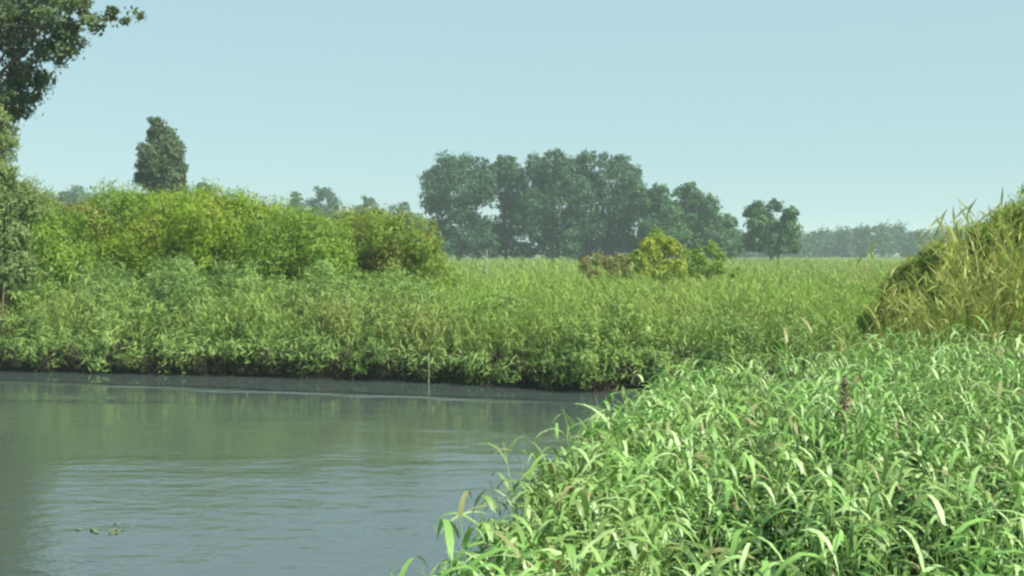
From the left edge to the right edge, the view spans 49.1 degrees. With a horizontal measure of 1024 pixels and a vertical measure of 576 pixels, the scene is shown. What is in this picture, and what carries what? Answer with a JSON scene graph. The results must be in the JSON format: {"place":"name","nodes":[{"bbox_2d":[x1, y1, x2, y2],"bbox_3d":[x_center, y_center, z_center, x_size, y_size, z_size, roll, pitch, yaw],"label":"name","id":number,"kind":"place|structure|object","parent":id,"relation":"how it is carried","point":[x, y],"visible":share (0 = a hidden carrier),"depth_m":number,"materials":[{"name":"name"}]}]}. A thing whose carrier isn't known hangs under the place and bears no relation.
{"place":"outdoors","nodes":[
{"label":"outdoors","id":0,"kind":"place"},
{"bbox_2d":[0,370,859,575],"bbox_3d":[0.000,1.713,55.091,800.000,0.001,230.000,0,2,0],"label":"river water","id":1,"kind":"structure","parent":0,"point":[205,475],"depth_m":18.52,"materials":[{"name":"grey liquid"}]},
{"bbox_2d":[76,522,133,533],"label":"floating weed","id":2,"kind":"object","parent":1,"relation":"on","point":[112,531],"visible":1,"depth_m":14.33,"materials":[{"name":"green plant"}]},
{"bbox_2d":[0,252,957,574],"bbox_3d":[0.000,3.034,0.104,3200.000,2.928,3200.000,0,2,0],"label":"ground","id":3,"kind":"structure","parent":0,"point":[320,374],"depth_m":31.47,"materials":[{"name":"soil"}]},
{"bbox_2d":[0,103,49,347],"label":"willow bush","id":4,"kind":"object","parent":3,"relation":"on","point":[17,263],"visible":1,"depth_m":34.09,"materials":[{"name":"green plant"}]},
{"bbox_2d":[11,192,106,339],"bbox_3d":[-16.694,-0.743,38.306,4.816,5.399,5.758,0,2,0],"label":"willow bush","id":5,"kind":"object","parent":3,"relation":"on","point":[57,256],"visible":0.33,"depth_m":38.06,"materials":[{"name":"green plant"}]},
{"bbox_2d":[0,0,146,127],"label":"overhanging tree","id":6,"kind":"object","parent":3,"relation":"on","point":[18,81],"visible":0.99,"depth_m":36.52,"materials":[{"name":"green plant"}]},
{"bbox_2d":[26,184,131,284],"bbox_3d":[-16.936,-1.052,43.246,5.747,5.605,6.556,-1,2,-27],"label":"willow bush","id":7,"kind":"object","parent":3,"relation":"on","point":[98,222],"visible":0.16,"depth_m":41.89,"materials":[{"name":"green plant"}]},
{"bbox_2d":[58,184,105,210],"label":"tree","id":8,"kind":"object","parent":3,"relation":"on","point":[72,194],"visible":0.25,"depth_m":298.98,"materials":[{"name":"green plant"}]},
{"bbox_2d":[106,188,123,216],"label":"tree","id":9,"kind":"object","parent":3,"relation":"on","point":[110,198],"visible":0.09,"depth_m":289.56,"materials":[{"name":"green plant"}]},
{"bbox_2d":[65,177,174,285],"bbox_3d":[-15.641,-1.355,45.276,5.945,6.083,6.584,0,2,0],"label":"willow bush","id":10,"kind":"object","parent":3,"relation":"on","point":[127,202],"visible":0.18,"depth_m":43.23,"materials":[{"name":"green plant"}]},
{"bbox_2d":[131,116,189,204],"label":"poplar tree","id":11,"kind":"object","parent":3,"relation":"on","point":[160,164],"visible":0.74,"depth_m":109.86,"materials":[{"name":"green plant"}]},
{"bbox_2d":[86,177,255,289],"bbox_3d":[-12.569,-1.210,42.198,6.737,6.019,7.140,0,2,0],"label":"willow bush","id":12,"kind":"object","parent":3,"relation":"on","point":[184,219],"visible":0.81,"depth_m":40.88,"materials":[{"name":"green plant"}]},
{"bbox_2d":[194,182,216,195],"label":"tree","id":13,"kind":"object","parent":3,"relation":"on","point":[207,186],"visible":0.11,"depth_m":280.24,"materials":[{"name":"green plant"}]},
{"bbox_2d":[171,183,310,285],"bbox_3d":[-10.671,-1.171,44.023,6.336,5.764,5.810,0,2,0],"label":"willow bush","id":14,"kind":"object","parent":3,"relation":"on","point":[253,204],"visible":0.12,"depth_m":42.73,"materials":[{"name":"green plant"}]},
{"bbox_2d":[216,198,366,291],"bbox_3d":[-8.046,-0.765,41.925,6.217,5.192,6.561,0,2,0],"label":"willow bush","id":15,"kind":"object","parent":3,"relation":"on","point":[299,230],"visible":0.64,"depth_m":40.60,"materials":[{"name":"green plant"}]},
{"bbox_2d":[286,191,304,216],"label":"tree","id":16,"kind":"object","parent":3,"relation":"on","point":[296,194],"visible":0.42,"depth_m":309.09,"materials":[{"name":"green plant"}]},
{"bbox_2d":[303,186,341,218],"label":"tree","id":17,"kind":"object","parent":3,"relation":"on","point":[332,202],"visible":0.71,"depth_m":306.63,"materials":[{"name":"green plant"}]},
{"bbox_2d":[309,202,411,265],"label":"willow bush","id":18,"kind":"object","parent":3,"relation":"on","point":[359,221],"visible":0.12,"depth_m":45.64,"materials":[{"name":"green plant"}]},
{"bbox_2d":[353,195,379,220],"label":"tree","id":19,"kind":"object","parent":3,"relation":"on","point":[368,202],"visible":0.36,"depth_m":321.38,"materials":[{"name":"green plant"}]},
{"bbox_2d":[384,201,423,231],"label":"tree","id":20,"kind":"object","parent":3,"relation":"on","point":[404,204],"visible":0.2,"depth_m":297.67,"materials":[{"name":"green plant"}]},
{"bbox_2d":[0,337,811,392],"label":"bank litter","id":21,"kind":"object","parent":3,"relation":"on","point":[208,364],"visible":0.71,"depth_m":31.18,"materials":[{"name":"green plant"}]},
{"bbox_2d":[0,250,831,389],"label":"bank herbs","id":22,"kind":"object","parent":3,"relation":"on","point":[175,274],"visible":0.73,"depth_m":32.43,"materials":[{"name":"green plant"}]},
{"bbox_2d":[351,206,482,292],"bbox_3d":[-3.861,-0.665,43.007,5.109,4.879,5.873,0,2,-10],"label":"willow bush","id":23,"kind":"object","parent":3,"relation":"on","point":[387,241],"visible":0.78,"depth_m":41.60,"materials":[{"name":"green plant"}]},
{"bbox_2d":[0,255,911,385],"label":"reed bed","id":24,"kind":"object","parent":3,"relation":"on","point":[552,291],"visible":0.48,"depth_m":33.27,"materials":[{"name":"green plant"}]},
{"bbox_2d":[417,148,503,261],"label":"tree","id":25,"kind":"object","parent":3,"relation":"on","point":[481,184],"visible":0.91,"depth_m":210.99,"materials":[{"name":"green plant"}]},
{"bbox_2d":[449,491,484,575],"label":"reed plant","id":26,"kind":"object","parent":3,"relation":"on","point":[465,539],"visible":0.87,"depth_m":5.03,"materials":[{"name":"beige plant"}]},
{"bbox_2d":[478,154,528,259],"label":"tree","id":27,"kind":"object","parent":3,"relation":"on","point":[506,167],"visible":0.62,"depth_m":218.55,"materials":[{"name":"green plant"}]},
{"bbox_2d":[39,189,986,257],"bbox_3d":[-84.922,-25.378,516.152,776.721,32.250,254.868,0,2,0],"label":"distant wood","id":28,"kind":"object","parent":3,"relation":"on","point":[855,242],"visible":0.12,"depth_m":434.97,"materials":[{"name":"green plant"}]},
{"bbox_2d":[489,448,548,549],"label":"reed plant","id":29,"kind":"object","parent":3,"relation":"on","point":[533,465],"visible":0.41,"depth_m":6.44,"materials":[{"name":"green plant"}]},
{"bbox_2d":[505,148,596,264],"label":"tree","id":30,"kind":"object","parent":3,"relation":"on","point":[539,201],"visible":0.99,"depth_m":210.92,"materials":[{"name":"green plant"}]},
{"bbox_2d":[564,148,647,257],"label":"tree","id":31,"kind":"object","parent":3,"relation":"on","point":[622,211],"visible":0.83,"depth_m":213.09,"materials":[{"name":"green plant"}]},
{"bbox_2d":[577,251,634,284],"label":"rusty bush","id":32,"kind":"object","parent":3,"relation":"on","point":[584,265],"visible":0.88,"depth_m":52.57,"materials":[{"name":"brown plant"}]},
{"bbox_2d":[589,413,642,437],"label":"reed plant","id":33,"kind":"object","parent":3,"relation":"on","point":[627,427],"visible":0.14,"depth_m":8.44,"materials":[{"name":"green plant"}]},
{"bbox_2d":[620,353,688,408],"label":"reed plant","id":34,"kind":"object","parent":3,"relation":"on","point":[654,361],"visible":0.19,"depth_m":10.53,"materials":[{"name":"green plant"}]},
{"bbox_2d":[627,227,689,289],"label":"yellow bush","id":35,"kind":"object","parent":3,"relation":"on","point":[663,242],"visible":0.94,"depth_m":53.78,"materials":[{"name":"green plant"}]},
{"bbox_2d":[630,182,696,257],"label":"tree","id":36,"kind":"object","parent":3,"relation":"on","point":[655,209],"visible":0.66,"depth_m":204.53,"materials":[{"name":"green plant"}]},
{"bbox_2d":[624,344,724,388],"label":"dark bush","id":37,"kind":"object","parent":3,"relation":"on","point":[650,375],"visible":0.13,"depth_m":28.72,"materials":[{"name":"green plant"}]},
{"bbox_2d":[672,181,731,259],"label":"tree","id":38,"kind":"object","parent":3,"relation":"on","point":[706,217],"visible":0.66,"depth_m":208.65,"materials":[{"name":"green plant"}]},
{"bbox_2d":[388,312,1023,575],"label":"reed bed","id":39,"kind":"object","parent":3,"relation":"on","point":[610,495],"visible":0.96,"depth_m":7.75,"materials":[{"name":"green plant"}]},
{"bbox_2d":[671,240,741,282],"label":"green bush","id":40,"kind":"object","parent":3,"relation":"on","point":[698,257],"visible":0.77,"depth_m":60.10,"materials":[{"name":"green plant"}]},
{"bbox_2d":[717,213,745,262],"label":"tree","id":41,"kind":"object","parent":3,"relation":"on","point":[734,248],"visible":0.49,"depth_m":220.87,"materials":[{"name":"green plant"}]},
{"bbox_2d":[739,198,803,265],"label":"tree","id":42,"kind":"object","parent":3,"relation":"on","point":[761,222],"visible":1,"depth_m":189.43,"materials":[{"name":"green plant"}]},
{"bbox_2d":[753,328,800,452],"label":"reed plant","id":43,"kind":"object","parent":3,"relation":"on","point":[786,339],"visible":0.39,"depth_m":11.94,"materials":[{"name":"green plant"}]},
{"bbox_2d":[780,317,840,453],"bbox_3d":[3.357,1.529,12.671,0.752,2.383,0.681,0,2,0],"label":"reed plant","id":44,"kind":"object","parent":3,"relation":"on","point":[809,327],"visible":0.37,"depth_m":12.64,"materials":[{"name":"green plant"}]},
{"bbox_2d":[618,342,1023,575],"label":"undergrowth","id":45,"kind":"object","parent":3,"relation":"on","point":[767,533],"visible":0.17,"depth_m":7.87,"materials":[{"name":"green plant"}]},
{"bbox_2d":[837,376,851,512],"bbox_3d":[2.565,1.731,8.675,0.124,2.116,0.125,0,2,0],"label":"seed head","id":46,"kind":"object","parent":3,"relation":"on","point":[844,384],"visible":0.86,"depth_m":8.64},
{"bbox_2d":[831,187,1023,413],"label":"dry grass","id":47,"kind":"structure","parent":3,"relation":"on","point":[1009,289],"depth_m":19.67,"materials":[{"name":"green plant"}]},
{"bbox_2d":[950,302,1021,404],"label":"reed plant","id":48,"kind":"object","parent":3,"relation":"on","point":[983,322],"visible":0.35,"depth_m":13.03,"materials":[{"name":"green plant"}]},
{"bbox_2d":[956,181,1023,276],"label":"olive shrub","id":49,"kind":"object","parent":3,"relation":"on","point":[1018,212],"visible":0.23,"depth_m":22.61,"materials":[{"name":"green plant"}]},
{"bbox_2d":[0,0,1023,251],"label":"sky","id":50,"kind":"structure","parent":0,"point":[850,113],"materials":[{"name":"blue"}]}
]}

